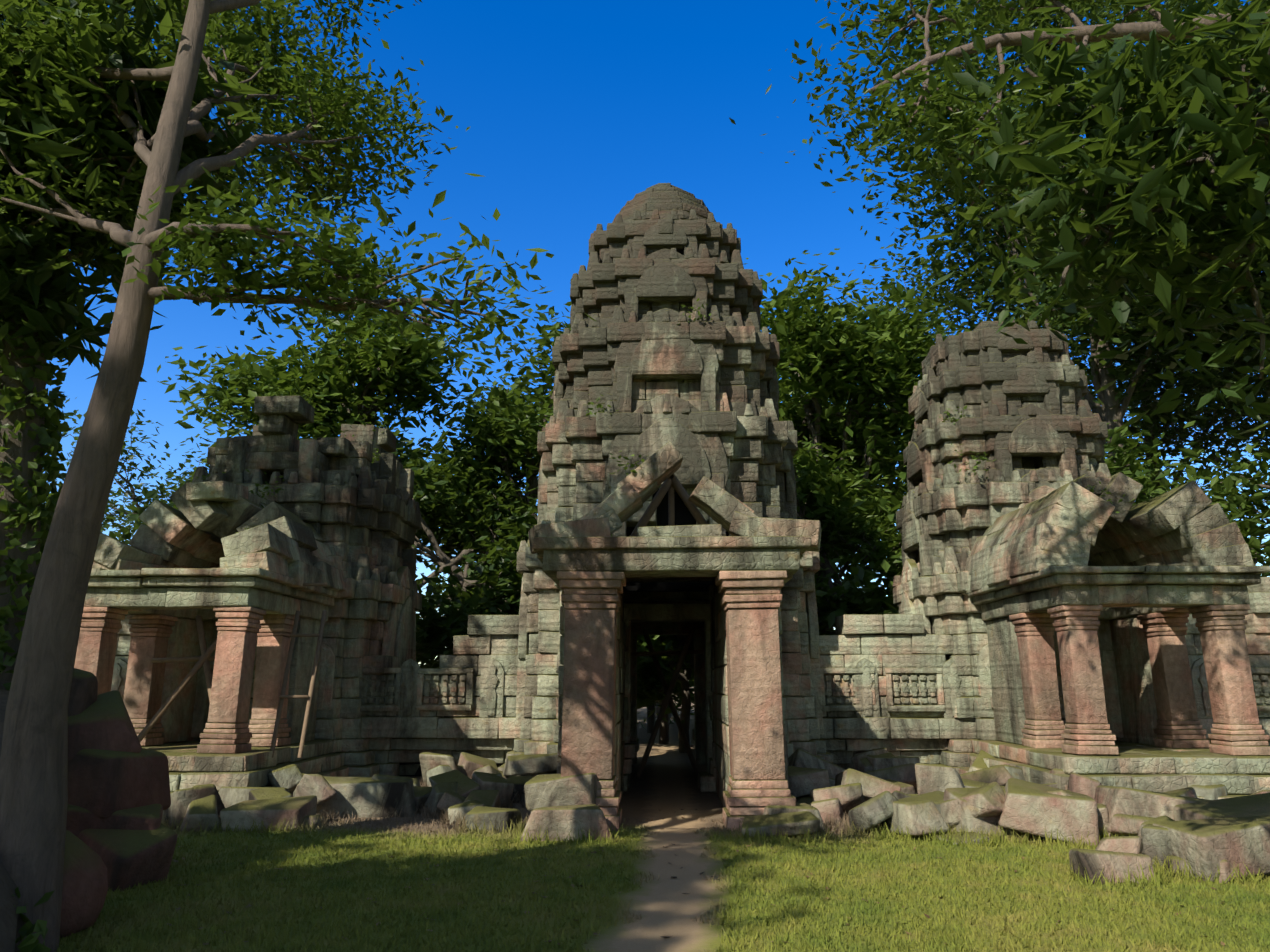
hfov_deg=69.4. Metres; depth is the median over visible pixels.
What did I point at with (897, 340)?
forest tree leaves
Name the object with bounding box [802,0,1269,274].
overhanging tree
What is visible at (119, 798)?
boulders
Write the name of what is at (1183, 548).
pavilion porch
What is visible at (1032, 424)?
pavilion tower
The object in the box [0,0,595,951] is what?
tree
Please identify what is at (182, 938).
lawn grass
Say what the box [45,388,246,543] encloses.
forest tree leaves
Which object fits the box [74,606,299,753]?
pavilion pillars
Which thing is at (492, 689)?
devata reliefs
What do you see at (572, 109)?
sky
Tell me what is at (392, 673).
gallery baluster windows
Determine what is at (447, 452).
forest tree leaves
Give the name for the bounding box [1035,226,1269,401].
forest tree leaves
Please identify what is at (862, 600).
understory leaves
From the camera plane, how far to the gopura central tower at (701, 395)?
16.67 m
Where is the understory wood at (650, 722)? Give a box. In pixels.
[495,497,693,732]
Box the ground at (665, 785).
[61,687,1269,951]
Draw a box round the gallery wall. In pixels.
[115,577,1269,774]
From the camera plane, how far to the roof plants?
16.69 m
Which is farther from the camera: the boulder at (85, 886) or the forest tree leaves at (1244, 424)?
the forest tree leaves at (1244, 424)
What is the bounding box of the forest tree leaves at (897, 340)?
[745,248,969,631]
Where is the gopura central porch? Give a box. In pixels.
[528,441,821,806]
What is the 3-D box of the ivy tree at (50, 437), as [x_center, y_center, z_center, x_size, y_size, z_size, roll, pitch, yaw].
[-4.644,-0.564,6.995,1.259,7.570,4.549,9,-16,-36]
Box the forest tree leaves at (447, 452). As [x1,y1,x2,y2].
[418,377,548,595]
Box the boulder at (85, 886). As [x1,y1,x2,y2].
[60,830,107,938]
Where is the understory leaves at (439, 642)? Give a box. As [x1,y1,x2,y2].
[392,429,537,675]
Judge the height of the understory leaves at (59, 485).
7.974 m
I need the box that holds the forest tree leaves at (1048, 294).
[729,0,1269,469]
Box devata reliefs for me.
[111,643,1212,717]
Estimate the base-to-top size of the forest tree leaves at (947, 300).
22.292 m
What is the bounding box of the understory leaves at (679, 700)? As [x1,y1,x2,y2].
[644,681,694,723]
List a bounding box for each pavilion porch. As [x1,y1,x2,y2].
[84,481,348,793]
[959,472,1269,798]
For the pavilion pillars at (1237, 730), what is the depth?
12.91 m
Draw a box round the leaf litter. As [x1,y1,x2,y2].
[54,804,1245,951]
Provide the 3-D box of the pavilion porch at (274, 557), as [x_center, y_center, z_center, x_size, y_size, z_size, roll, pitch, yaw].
[-6.779,2.488,14.487,3.798,4.894,4.162,0,-13,1]
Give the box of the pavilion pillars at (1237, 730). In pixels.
[1009,604,1269,754]
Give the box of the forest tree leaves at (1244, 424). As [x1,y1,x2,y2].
[869,180,1269,505]
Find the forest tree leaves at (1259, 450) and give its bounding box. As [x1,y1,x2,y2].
[1094,318,1269,484]
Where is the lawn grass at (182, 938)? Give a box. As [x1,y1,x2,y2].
[55,814,1269,951]
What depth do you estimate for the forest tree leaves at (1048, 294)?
31.58 m
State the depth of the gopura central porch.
12.06 m
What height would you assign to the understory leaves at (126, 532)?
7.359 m
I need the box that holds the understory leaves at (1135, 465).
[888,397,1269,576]
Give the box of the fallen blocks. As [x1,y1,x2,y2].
[162,741,1269,883]
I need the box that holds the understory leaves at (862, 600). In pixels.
[793,436,906,634]
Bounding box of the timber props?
[137,473,707,776]
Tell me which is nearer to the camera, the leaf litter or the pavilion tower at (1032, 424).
the leaf litter
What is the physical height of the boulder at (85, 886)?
0.702 m
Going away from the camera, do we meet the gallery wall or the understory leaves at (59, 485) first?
the gallery wall
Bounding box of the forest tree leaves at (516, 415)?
[386,287,571,611]
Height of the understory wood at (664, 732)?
8.047 m
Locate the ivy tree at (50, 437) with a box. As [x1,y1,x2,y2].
[0,215,73,951]
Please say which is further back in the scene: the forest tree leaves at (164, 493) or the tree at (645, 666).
the forest tree leaves at (164, 493)
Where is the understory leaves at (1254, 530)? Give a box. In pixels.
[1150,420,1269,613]
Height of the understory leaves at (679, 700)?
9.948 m
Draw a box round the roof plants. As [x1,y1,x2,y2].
[168,275,1196,536]
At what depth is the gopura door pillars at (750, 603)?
10.94 m
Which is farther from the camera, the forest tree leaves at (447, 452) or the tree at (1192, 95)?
the forest tree leaves at (447, 452)
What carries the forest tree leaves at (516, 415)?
on the ground at (665, 785)
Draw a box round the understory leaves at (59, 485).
[40,483,106,544]
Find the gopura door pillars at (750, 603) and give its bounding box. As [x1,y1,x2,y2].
[556,570,795,830]
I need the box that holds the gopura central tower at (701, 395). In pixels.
[498,183,832,792]
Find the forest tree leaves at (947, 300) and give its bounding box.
[768,228,1006,565]
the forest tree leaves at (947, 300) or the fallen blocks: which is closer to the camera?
the fallen blocks
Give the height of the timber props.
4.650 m
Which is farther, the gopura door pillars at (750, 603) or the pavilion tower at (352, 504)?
the pavilion tower at (352, 504)
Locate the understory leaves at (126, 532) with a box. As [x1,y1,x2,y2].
[107,486,178,546]
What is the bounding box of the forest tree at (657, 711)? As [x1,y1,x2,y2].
[655,684,671,717]
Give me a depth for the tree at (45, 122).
7.93 m
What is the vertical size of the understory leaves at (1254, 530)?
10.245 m
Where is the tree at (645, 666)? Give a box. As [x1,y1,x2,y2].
[637,635,693,752]
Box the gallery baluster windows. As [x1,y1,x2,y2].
[360,667,1269,711]
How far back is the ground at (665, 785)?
7.50 m
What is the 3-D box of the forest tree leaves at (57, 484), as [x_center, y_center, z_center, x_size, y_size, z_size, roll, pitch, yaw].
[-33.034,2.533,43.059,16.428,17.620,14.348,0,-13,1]
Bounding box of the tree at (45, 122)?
[0,0,307,951]
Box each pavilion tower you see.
[176,395,421,776]
[892,319,1123,772]
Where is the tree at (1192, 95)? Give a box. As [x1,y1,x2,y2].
[914,0,1269,438]
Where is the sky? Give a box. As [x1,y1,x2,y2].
[1,0,1269,663]
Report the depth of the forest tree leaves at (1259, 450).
39.68 m
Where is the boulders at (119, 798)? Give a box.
[66,668,176,892]
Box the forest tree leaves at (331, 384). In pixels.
[157,245,484,533]
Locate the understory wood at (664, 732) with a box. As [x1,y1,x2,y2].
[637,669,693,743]
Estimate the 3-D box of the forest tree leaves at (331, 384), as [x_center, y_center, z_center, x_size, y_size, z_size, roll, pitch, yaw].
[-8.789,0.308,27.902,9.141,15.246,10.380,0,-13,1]
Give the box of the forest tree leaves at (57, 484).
[42,397,121,529]

